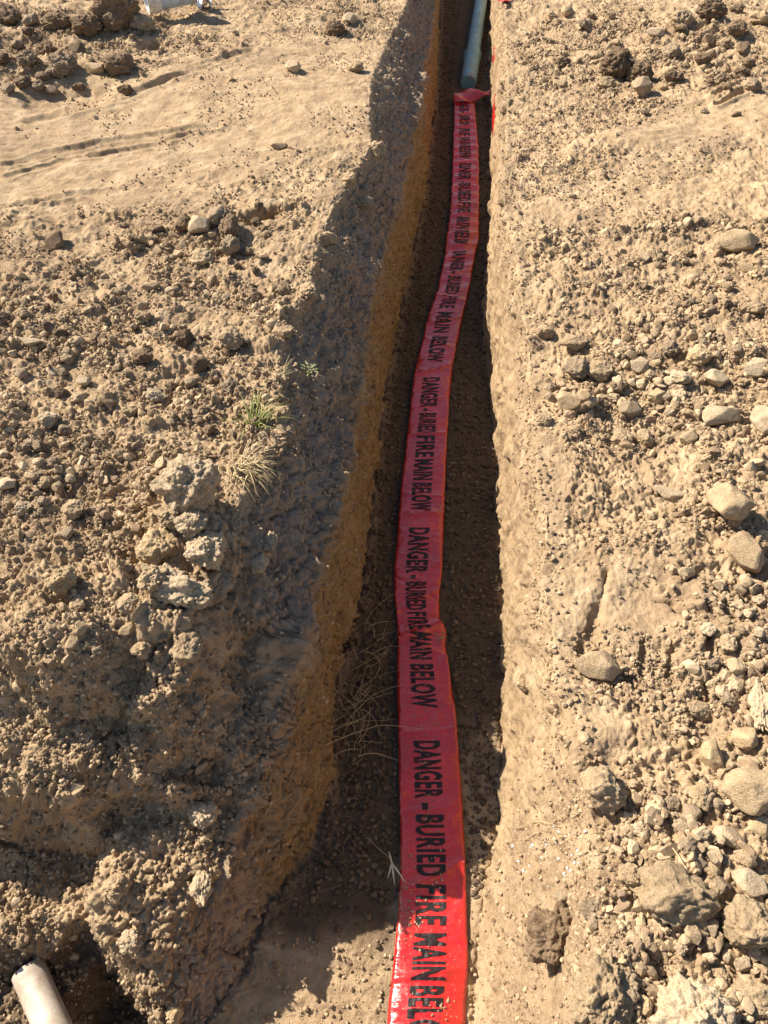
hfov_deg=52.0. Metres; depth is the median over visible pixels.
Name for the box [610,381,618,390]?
dirt clod
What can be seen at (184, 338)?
dirt clod
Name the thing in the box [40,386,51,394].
dirt clod
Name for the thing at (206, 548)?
dirt clod
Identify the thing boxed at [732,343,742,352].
rock
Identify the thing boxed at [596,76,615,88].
dirt clod
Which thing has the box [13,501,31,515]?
dirt clod
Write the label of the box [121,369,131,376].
dirt clod
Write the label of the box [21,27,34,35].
dirt clod
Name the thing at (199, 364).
dirt clod
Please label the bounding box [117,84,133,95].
dirt clod
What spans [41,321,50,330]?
dirt clod
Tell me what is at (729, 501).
rock
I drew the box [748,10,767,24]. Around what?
dirt clod
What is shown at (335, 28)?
dirt clod
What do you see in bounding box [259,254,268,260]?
rock
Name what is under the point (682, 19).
dirt clod
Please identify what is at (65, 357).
dirt clod
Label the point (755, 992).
rock
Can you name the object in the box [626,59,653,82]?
dirt clod
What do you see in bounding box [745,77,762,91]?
dirt clod
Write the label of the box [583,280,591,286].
dirt clod
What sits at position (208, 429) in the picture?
rock
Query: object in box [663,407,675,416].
dirt clod
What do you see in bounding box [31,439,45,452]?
dirt clod
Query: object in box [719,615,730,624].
dirt clod
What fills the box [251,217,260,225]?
dirt clod
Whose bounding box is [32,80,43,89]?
dirt clod
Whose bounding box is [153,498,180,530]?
dirt clod
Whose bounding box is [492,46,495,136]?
tape strip
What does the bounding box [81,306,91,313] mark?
dirt clod
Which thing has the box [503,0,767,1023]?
ground
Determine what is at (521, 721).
trench wall
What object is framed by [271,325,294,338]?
dirt clod
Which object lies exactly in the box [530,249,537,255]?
dirt clod
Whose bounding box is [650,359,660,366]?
dirt clod
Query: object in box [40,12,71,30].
dirt clod
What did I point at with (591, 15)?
dirt clod
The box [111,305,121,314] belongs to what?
dirt clod
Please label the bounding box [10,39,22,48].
dirt clod
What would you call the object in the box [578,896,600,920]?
dirt clod
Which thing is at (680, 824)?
rock
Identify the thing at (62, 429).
dirt clod
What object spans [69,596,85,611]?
dirt clod
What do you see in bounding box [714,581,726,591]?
dirt clod
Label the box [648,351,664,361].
dirt clod
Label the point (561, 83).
rock
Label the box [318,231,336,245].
dirt clod
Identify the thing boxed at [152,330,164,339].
dirt clod
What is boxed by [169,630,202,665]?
dirt clod
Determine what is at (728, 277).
dirt clod
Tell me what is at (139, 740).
dirt clod
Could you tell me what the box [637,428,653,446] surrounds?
dirt clod
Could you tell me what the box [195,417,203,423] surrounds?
dirt clod
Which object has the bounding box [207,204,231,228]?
dirt clod
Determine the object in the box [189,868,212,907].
dirt clod
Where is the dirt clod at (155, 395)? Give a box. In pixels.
[145,388,167,401]
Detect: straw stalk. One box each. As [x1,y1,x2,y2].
[323,725,423,745]
[524,810,567,839]
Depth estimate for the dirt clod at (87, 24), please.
4.08 m
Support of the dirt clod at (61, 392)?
on the ground at (38, 178)
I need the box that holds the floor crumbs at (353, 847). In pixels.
[266,0,503,950]
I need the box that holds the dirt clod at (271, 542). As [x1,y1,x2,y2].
[263,530,277,553]
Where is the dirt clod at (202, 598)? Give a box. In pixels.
[182,582,213,610]
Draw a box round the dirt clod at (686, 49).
[683,47,691,52]
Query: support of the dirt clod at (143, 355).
on the ground at (38, 178)
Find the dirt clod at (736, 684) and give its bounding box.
[728,679,742,692]
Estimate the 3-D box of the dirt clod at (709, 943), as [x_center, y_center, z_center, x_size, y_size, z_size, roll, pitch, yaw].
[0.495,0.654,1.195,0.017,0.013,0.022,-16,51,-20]
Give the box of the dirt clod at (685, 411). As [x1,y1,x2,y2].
[681,408,691,415]
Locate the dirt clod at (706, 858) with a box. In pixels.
[700,852,709,861]
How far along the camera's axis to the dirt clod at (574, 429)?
2.02 m
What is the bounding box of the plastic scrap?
[196,0,211,8]
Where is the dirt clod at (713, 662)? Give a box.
[703,655,721,670]
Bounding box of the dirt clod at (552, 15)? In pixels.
[548,11,557,18]
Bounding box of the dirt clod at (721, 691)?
[715,684,730,697]
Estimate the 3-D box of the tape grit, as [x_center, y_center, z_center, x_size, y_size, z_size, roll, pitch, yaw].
[0.257,-0.701,3.286,0.173,0.022,4.808,3,47,3]
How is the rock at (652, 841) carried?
on the ground at (645, 608)
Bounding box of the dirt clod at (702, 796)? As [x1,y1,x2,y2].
[688,783,715,811]
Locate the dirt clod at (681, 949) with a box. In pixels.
[674,942,688,955]
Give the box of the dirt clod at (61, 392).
[54,387,67,398]
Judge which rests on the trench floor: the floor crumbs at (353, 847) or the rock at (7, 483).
the floor crumbs at (353, 847)
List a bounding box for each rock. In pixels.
[0,83,14,94]
[0,449,8,456]
[0,477,15,489]
[3,426,14,432]
[14,367,27,378]
[17,461,28,470]
[18,272,27,279]
[19,337,42,345]
[21,13,39,25]
[37,411,56,427]
[43,229,63,250]
[45,85,57,93]
[47,292,57,299]
[55,481,64,489]
[57,368,67,375]
[58,526,73,540]
[58,602,66,611]
[62,655,73,665]
[65,634,78,649]
[66,450,72,456]
[69,40,85,53]
[71,82,84,90]
[74,621,87,635]
[75,375,90,386]
[84,62,104,73]
[86,339,95,345]
[89,331,100,340]
[97,333,107,345]
[103,399,115,409]
[106,282,114,289]
[112,363,120,370]
[118,623,134,635]
[120,315,129,322]
[129,323,137,328]
[141,281,158,290]
[147,409,154,415]
[151,224,163,232]
[173,250,182,256]
[184,377,197,387]
[188,215,210,232]
[203,425,214,434]
[229,430,236,436]
[243,336,249,342]
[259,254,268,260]
[271,141,287,149]
[285,59,300,72]
[341,12,357,23]
[544,392,554,401]
[553,79,567,88]
[553,889,567,903]
[557,390,581,410]
[561,5,573,16]
[561,242,568,248]
[569,193,576,197]
[574,650,621,680]
[579,765,627,815]
[588,917,597,933]
[596,394,603,401]
[598,36,608,42]
[611,39,620,45]
[613,339,623,346]
[617,889,627,897]
[618,400,642,419]
[627,379,635,386]
[627,839,639,856]
[629,859,721,930]
[631,356,648,373]
[632,76,653,96]
[636,378,646,389]
[637,993,651,1015]
[640,849,652,859]
[642,415,654,422]
[646,27,664,36]
[647,806,660,817]
[648,388,664,403]
[649,973,736,1023]
[650,838,657,846]
[653,485,688,500]
[658,82,667,89]
[662,393,671,400]
[663,376,675,387]
[672,816,688,832]
[679,429,697,443]
[682,804,702,819]
[683,922,701,945]
[686,329,697,339]
[686,344,712,365]
[699,386,706,395]
[701,405,742,425]
[701,738,724,771]
[702,33,715,44]
[702,952,714,962]
[703,369,728,387]
[704,862,721,876]
[706,482,755,520]
[707,49,716,56]
[707,294,716,303]
[707,304,717,312]
[707,918,718,937]
[710,242,717,249]
[712,797,723,811]
[712,825,745,849]
[713,875,731,894]
[717,228,759,252]
[719,894,767,950]
[720,768,767,815]
[721,948,730,962]
[722,854,730,866]
[724,591,730,602]
[726,531,764,572]
[726,657,747,673]
[728,978,767,1018]
[729,599,741,609]
[731,111,741,116]
[731,727,757,750]
[731,867,767,897]
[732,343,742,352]
[733,584,747,595]
[733,849,757,867]
[734,955,750,972]
[735,625,746,634]
[736,41,750,53]
[739,263,756,272]
[743,608,755,618]
[744,57,755,67]
[744,357,767,376]
[744,815,767,840]
[747,678,767,730]
[750,405,767,434]
[754,626,765,636]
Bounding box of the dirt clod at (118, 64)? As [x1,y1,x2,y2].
[101,52,134,76]
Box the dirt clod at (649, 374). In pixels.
[644,369,655,379]
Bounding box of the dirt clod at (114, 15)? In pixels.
[89,0,140,31]
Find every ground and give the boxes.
[0,0,405,1023]
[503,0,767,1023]
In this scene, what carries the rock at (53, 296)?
on the ground at (38, 178)
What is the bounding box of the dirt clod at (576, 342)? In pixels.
[559,335,587,349]
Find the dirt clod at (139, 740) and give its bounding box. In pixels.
[130,729,149,752]
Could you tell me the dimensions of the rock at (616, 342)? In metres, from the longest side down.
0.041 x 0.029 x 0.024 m
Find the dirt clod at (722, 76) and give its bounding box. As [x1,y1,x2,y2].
[718,73,726,80]
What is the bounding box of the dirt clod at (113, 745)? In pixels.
[101,732,119,756]
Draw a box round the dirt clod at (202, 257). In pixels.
[189,247,213,266]
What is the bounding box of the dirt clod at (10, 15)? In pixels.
[0,2,21,25]
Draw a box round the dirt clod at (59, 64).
[44,50,77,78]
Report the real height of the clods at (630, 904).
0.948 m
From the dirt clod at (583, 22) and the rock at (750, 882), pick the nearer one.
the rock at (750, 882)
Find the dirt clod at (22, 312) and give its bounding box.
[15,307,29,316]
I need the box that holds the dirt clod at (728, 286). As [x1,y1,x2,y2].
[722,281,734,290]
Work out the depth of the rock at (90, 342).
2.23 m
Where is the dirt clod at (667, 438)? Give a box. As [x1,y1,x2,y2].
[662,434,672,441]
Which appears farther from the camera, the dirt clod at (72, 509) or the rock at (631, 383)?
the rock at (631, 383)
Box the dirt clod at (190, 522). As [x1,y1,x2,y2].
[173,507,207,538]
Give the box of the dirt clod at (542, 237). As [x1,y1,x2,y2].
[537,234,547,241]
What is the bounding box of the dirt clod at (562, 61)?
[555,56,570,67]
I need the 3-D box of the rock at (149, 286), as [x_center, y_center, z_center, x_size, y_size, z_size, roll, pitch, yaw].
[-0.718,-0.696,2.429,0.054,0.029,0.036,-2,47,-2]
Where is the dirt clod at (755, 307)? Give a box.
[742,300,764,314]
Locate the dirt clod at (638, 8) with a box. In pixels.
[635,6,643,10]
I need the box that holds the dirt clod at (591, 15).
[587,12,596,18]
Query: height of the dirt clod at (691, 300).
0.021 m
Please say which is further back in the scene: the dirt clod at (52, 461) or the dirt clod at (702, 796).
the dirt clod at (52, 461)
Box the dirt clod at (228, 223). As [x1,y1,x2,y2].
[218,212,239,236]
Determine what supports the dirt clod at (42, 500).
on the ground at (38, 178)
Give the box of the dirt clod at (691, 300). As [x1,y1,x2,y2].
[687,297,695,304]
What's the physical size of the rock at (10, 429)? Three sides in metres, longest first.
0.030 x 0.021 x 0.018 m
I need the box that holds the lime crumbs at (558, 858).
[511,806,591,906]
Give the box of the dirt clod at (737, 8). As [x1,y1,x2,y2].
[729,3,744,12]
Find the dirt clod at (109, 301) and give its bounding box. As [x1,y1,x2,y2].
[107,299,113,305]
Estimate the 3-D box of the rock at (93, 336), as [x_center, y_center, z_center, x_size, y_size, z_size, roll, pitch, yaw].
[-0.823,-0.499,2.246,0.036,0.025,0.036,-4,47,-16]
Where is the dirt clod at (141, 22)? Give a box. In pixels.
[129,12,155,31]
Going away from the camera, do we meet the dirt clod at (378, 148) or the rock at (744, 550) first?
the rock at (744, 550)
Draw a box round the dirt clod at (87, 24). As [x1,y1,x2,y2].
[69,12,103,36]
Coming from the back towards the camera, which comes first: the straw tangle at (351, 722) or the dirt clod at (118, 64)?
the dirt clod at (118, 64)
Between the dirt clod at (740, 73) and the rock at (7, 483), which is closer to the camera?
the rock at (7, 483)
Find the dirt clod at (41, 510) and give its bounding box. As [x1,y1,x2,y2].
[37,507,45,513]
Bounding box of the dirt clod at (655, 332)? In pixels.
[650,328,659,336]
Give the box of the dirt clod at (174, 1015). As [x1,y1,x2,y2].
[165,1005,183,1023]
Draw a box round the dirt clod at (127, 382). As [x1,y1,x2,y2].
[122,378,132,386]
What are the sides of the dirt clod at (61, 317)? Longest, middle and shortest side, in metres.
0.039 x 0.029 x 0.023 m
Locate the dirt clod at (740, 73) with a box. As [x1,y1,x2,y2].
[734,67,750,78]
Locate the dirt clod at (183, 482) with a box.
[149,453,220,514]
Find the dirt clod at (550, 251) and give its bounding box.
[547,248,554,254]
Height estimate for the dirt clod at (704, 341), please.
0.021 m
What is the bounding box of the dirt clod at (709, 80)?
[705,78,714,83]
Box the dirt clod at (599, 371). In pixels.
[587,360,612,382]
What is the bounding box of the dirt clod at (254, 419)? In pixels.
[250,416,260,426]
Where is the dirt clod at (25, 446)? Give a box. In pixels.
[20,442,30,451]
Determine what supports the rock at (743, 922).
on the ground at (645, 608)
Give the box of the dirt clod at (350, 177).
[342,172,355,183]
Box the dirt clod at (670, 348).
[660,338,679,356]
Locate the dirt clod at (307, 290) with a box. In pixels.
[299,281,317,300]
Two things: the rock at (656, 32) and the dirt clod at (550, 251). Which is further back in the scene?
the rock at (656, 32)
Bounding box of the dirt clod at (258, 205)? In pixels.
[254,202,262,209]
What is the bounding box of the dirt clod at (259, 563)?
[250,554,269,573]
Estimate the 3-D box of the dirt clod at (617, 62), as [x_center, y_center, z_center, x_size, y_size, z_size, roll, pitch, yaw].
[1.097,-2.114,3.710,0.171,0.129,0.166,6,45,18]
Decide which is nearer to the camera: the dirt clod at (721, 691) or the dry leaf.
the dirt clod at (721, 691)
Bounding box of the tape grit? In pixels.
[409,239,464,1003]
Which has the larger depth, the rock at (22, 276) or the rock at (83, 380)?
the rock at (22, 276)
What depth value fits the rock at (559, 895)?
1.39 m
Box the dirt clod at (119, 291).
[114,288,122,294]
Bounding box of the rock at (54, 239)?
[43,229,63,250]
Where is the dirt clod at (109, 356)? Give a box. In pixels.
[105,354,113,359]
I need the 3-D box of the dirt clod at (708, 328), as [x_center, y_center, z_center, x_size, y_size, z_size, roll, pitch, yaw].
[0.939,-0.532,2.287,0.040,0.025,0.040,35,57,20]
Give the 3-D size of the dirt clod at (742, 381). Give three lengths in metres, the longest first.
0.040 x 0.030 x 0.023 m
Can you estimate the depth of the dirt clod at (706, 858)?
1.27 m
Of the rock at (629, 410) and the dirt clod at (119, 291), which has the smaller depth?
the rock at (629, 410)
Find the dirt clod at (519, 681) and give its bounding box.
[513,665,526,692]
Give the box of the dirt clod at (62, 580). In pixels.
[44,565,76,595]
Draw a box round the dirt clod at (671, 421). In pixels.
[665,416,676,426]
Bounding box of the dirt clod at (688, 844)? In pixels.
[678,835,697,854]
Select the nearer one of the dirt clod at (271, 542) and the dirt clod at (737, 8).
the dirt clod at (271, 542)
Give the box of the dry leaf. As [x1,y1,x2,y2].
[388,852,404,884]
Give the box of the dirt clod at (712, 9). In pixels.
[695,0,727,19]
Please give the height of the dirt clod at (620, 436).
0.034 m
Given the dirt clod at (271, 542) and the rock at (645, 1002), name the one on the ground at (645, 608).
the rock at (645, 1002)
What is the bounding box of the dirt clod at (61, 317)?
[55,313,67,322]
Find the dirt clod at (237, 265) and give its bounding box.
[233,261,242,269]
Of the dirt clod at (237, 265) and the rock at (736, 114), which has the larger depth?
the rock at (736, 114)
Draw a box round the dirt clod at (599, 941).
[594,936,604,947]
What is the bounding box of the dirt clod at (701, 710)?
[688,700,712,720]
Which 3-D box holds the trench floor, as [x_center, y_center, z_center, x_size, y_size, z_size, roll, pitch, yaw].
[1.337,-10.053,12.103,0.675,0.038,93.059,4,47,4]
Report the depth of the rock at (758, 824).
1.30 m
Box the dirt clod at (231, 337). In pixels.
[217,325,244,349]
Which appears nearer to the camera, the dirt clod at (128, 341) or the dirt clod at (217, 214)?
the dirt clod at (128, 341)
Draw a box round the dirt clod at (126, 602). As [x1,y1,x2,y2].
[116,592,138,615]
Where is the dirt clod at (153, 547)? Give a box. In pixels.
[134,528,175,565]
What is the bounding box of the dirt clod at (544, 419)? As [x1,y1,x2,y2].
[534,412,551,426]
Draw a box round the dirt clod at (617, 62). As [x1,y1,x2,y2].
[597,47,632,78]
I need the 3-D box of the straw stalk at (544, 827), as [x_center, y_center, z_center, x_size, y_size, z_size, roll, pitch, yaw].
[0.306,0.603,1.504,0.058,0.219,0.011,24,51,21]
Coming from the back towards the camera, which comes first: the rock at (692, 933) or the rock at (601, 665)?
the rock at (601, 665)
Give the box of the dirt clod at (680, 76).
[674,72,683,80]
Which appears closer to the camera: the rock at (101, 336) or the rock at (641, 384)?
the rock at (641, 384)
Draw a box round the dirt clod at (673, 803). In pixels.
[664,796,680,811]
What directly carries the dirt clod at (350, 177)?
on the ground at (38, 178)
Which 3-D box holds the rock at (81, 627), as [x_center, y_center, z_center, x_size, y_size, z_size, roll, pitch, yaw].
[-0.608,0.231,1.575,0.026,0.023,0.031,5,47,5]
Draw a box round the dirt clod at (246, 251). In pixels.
[240,247,254,256]
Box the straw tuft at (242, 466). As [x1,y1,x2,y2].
[218,430,287,502]
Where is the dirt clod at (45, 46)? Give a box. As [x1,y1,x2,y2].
[35,39,56,54]
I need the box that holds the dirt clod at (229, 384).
[220,376,239,395]
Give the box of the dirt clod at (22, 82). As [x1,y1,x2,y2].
[13,76,31,88]
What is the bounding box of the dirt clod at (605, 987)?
[566,951,640,1023]
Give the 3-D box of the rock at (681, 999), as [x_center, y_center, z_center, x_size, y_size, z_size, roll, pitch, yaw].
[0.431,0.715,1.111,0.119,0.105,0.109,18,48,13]
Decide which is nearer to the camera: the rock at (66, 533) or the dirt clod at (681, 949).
the dirt clod at (681, 949)
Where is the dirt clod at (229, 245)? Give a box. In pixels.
[219,234,239,255]
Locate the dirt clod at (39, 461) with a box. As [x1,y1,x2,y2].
[32,457,45,466]
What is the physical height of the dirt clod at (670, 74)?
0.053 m
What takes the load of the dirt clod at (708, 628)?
on the ground at (645, 608)
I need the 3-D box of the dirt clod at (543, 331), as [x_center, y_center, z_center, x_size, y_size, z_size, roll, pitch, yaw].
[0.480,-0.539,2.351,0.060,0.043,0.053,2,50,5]
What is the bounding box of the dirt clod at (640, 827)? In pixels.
[630,820,649,836]
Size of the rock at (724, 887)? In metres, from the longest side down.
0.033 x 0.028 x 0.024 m
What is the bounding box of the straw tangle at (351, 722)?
[329,594,404,763]
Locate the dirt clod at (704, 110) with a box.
[700,108,708,113]
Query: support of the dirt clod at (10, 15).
on the ground at (38, 178)
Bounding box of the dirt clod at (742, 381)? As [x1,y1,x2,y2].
[737,377,748,385]
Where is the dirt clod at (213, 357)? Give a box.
[209,354,219,361]
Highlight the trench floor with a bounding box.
[208,0,504,1023]
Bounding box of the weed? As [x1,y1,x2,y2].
[299,360,318,375]
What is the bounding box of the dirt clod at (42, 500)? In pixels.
[37,496,49,504]
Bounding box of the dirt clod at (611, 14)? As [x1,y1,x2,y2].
[607,10,615,18]
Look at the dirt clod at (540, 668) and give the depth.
1.63 m
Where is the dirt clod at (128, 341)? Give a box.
[123,338,132,344]
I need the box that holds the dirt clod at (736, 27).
[726,19,747,36]
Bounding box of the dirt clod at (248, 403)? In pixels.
[240,399,253,412]
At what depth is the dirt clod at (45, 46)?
4.03 m
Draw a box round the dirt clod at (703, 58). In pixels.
[694,53,712,63]
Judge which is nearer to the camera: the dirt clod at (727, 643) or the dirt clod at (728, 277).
the dirt clod at (727, 643)
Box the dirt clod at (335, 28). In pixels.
[325,20,347,35]
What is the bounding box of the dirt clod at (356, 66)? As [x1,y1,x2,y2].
[347,60,363,72]
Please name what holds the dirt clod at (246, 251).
on the ground at (38, 178)
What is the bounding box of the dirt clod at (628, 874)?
[617,862,640,886]
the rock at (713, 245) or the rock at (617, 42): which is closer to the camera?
the rock at (713, 245)
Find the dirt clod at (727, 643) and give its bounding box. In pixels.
[717,633,738,653]
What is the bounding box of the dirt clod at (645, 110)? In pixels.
[641,107,648,113]
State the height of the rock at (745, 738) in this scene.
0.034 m
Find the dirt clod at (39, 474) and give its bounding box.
[35,472,42,479]
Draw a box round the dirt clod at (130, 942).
[117,928,142,955]
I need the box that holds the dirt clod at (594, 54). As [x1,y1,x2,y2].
[590,51,599,58]
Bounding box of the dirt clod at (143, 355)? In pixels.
[132,348,153,362]
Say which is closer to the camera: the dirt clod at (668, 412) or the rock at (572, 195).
the dirt clod at (668, 412)
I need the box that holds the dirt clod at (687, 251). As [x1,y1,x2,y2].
[681,246,693,256]
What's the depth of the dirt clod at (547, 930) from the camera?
1.34 m
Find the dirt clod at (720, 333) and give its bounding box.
[716,330,724,337]
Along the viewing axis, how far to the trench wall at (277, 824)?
2.09 m
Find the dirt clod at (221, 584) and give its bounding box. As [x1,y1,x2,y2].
[198,568,233,606]
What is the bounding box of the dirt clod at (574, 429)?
[569,425,580,433]
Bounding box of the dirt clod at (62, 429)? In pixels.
[57,424,69,434]
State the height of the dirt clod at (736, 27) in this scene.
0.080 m
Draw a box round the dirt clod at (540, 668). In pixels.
[531,657,547,695]
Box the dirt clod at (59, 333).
[52,328,67,337]
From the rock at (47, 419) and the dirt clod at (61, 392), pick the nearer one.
the rock at (47, 419)
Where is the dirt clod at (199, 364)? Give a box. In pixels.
[191,357,209,371]
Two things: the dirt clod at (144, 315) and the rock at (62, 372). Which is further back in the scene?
the dirt clod at (144, 315)
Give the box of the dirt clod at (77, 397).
[70,391,87,401]
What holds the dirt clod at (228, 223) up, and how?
on the ground at (38, 178)
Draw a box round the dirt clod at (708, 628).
[699,622,717,635]
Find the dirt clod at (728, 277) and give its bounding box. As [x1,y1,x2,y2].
[723,274,732,280]
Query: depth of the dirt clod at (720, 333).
2.26 m
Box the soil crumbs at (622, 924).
[0,0,767,1023]
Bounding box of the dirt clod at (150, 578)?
[136,563,167,592]
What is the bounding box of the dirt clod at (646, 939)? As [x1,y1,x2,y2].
[639,933,650,949]
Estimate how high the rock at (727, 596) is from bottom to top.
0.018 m
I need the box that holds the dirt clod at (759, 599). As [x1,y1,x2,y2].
[751,594,765,604]
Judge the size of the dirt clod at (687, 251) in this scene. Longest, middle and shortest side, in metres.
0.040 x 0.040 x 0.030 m
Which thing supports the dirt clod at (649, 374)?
on the ground at (645, 608)
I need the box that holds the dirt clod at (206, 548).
[183,530,226,570]
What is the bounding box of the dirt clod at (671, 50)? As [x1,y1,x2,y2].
[661,43,682,58]
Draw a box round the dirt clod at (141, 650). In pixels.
[130,641,151,658]
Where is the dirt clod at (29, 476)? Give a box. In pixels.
[24,472,36,480]
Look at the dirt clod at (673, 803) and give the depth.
1.34 m
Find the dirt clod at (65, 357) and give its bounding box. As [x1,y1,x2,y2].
[60,353,73,361]
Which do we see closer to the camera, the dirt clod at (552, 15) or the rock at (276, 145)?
the rock at (276, 145)
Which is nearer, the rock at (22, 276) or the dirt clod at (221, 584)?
the dirt clod at (221, 584)
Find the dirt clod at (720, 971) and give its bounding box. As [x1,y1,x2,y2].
[713,966,730,982]
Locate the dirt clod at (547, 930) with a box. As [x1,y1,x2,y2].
[523,901,571,972]
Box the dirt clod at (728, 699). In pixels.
[720,693,736,705]
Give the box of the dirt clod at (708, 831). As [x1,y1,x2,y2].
[696,825,711,835]
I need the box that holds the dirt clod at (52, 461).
[47,456,60,468]
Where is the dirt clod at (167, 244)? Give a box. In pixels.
[162,242,171,246]
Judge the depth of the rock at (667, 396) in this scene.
2.09 m
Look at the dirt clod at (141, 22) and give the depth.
4.16 m
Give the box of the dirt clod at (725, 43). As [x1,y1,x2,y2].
[716,39,731,48]
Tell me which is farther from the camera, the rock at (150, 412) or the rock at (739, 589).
the rock at (150, 412)
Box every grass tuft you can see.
[216,381,296,444]
[272,357,293,383]
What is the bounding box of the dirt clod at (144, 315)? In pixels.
[134,310,150,323]
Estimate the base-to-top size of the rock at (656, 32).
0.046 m
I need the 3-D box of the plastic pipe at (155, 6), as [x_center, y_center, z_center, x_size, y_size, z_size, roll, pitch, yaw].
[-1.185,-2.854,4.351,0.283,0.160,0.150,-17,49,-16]
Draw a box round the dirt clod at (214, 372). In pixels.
[209,369,219,375]
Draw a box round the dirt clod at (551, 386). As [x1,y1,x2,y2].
[545,382,556,391]
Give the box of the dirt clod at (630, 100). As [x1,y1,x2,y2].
[625,97,633,104]
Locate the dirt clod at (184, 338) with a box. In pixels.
[169,329,194,348]
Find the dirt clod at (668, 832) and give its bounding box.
[657,827,670,835]
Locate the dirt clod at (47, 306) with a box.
[43,303,50,309]
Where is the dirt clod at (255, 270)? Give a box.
[251,266,259,274]
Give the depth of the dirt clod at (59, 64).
3.71 m
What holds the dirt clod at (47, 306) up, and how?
on the ground at (38, 178)
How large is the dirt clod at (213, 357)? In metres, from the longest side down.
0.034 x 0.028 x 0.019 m
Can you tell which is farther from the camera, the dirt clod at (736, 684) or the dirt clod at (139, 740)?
the dirt clod at (139, 740)
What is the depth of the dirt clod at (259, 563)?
1.81 m
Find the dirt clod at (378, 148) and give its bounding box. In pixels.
[368,141,386,156]
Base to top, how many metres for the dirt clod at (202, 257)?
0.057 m
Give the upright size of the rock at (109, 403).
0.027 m
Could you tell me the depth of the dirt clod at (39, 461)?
1.90 m
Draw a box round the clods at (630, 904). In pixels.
[0,0,767,1023]
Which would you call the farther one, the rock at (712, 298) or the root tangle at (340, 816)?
the rock at (712, 298)
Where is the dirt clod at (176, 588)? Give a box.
[149,563,205,606]
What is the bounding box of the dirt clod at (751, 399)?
[747,394,755,403]
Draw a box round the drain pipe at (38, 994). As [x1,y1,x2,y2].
[12,959,72,1023]
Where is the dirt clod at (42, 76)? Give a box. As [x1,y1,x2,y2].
[34,71,51,81]
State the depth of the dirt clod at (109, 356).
2.19 m
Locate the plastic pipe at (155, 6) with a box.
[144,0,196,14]
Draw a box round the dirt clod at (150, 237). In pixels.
[144,234,155,240]
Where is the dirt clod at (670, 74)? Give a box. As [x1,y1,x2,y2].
[664,68,677,81]
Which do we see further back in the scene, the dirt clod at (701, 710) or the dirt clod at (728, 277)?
the dirt clod at (728, 277)
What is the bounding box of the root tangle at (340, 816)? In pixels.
[318,766,373,862]
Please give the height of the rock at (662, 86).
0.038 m
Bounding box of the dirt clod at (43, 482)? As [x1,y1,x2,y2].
[36,476,52,489]
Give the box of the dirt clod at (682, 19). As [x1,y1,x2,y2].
[671,9,693,30]
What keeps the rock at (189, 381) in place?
on the ground at (38, 178)
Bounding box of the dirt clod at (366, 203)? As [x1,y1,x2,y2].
[354,196,375,210]
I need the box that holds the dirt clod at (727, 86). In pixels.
[722,83,731,89]
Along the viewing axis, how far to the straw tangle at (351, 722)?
2.15 m
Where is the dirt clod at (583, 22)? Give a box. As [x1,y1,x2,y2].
[578,17,588,27]
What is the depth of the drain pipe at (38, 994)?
1.65 m
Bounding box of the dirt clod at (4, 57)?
[0,52,9,63]
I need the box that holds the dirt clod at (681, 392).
[672,388,686,397]
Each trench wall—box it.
[173,0,440,1023]
[471,0,613,1023]
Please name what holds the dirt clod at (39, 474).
on the ground at (38, 178)
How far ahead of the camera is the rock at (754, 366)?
2.11 m
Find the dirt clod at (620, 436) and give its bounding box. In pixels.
[611,428,633,445]
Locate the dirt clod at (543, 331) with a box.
[535,324,554,339]
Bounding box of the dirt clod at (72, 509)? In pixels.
[60,499,84,519]
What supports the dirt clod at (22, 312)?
on the ground at (38, 178)
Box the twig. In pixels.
[669,843,688,875]
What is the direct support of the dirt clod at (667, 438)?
on the ground at (645, 608)
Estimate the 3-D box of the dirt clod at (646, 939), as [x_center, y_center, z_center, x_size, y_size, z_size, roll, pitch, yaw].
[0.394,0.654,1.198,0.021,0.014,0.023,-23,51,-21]
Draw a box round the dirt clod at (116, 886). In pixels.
[101,871,132,903]
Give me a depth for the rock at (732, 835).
1.29 m
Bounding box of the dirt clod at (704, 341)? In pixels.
[698,338,708,345]
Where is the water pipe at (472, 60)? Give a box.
[460,0,486,88]
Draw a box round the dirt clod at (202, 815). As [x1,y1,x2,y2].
[187,800,217,829]
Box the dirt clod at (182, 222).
[174,213,189,232]
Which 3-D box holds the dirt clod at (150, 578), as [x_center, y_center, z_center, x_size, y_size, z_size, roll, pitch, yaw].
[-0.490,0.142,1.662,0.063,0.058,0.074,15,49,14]
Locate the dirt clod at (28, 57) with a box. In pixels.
[16,49,39,66]
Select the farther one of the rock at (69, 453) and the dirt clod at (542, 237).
the dirt clod at (542, 237)
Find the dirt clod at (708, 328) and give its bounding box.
[701,324,715,333]
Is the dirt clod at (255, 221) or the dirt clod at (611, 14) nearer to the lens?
the dirt clod at (255, 221)
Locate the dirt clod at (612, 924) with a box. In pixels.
[610,922,618,928]
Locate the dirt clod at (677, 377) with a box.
[668,369,691,384]
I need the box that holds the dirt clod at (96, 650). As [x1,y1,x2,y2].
[91,644,102,654]
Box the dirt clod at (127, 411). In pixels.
[121,406,137,417]
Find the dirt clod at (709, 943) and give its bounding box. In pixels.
[703,937,715,950]
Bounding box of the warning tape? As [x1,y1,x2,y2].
[387,88,490,1023]
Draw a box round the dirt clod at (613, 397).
[608,393,619,401]
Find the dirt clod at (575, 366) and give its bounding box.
[562,355,589,380]
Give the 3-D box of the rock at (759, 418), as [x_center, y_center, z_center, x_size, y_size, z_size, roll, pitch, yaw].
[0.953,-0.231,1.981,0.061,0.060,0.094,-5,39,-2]

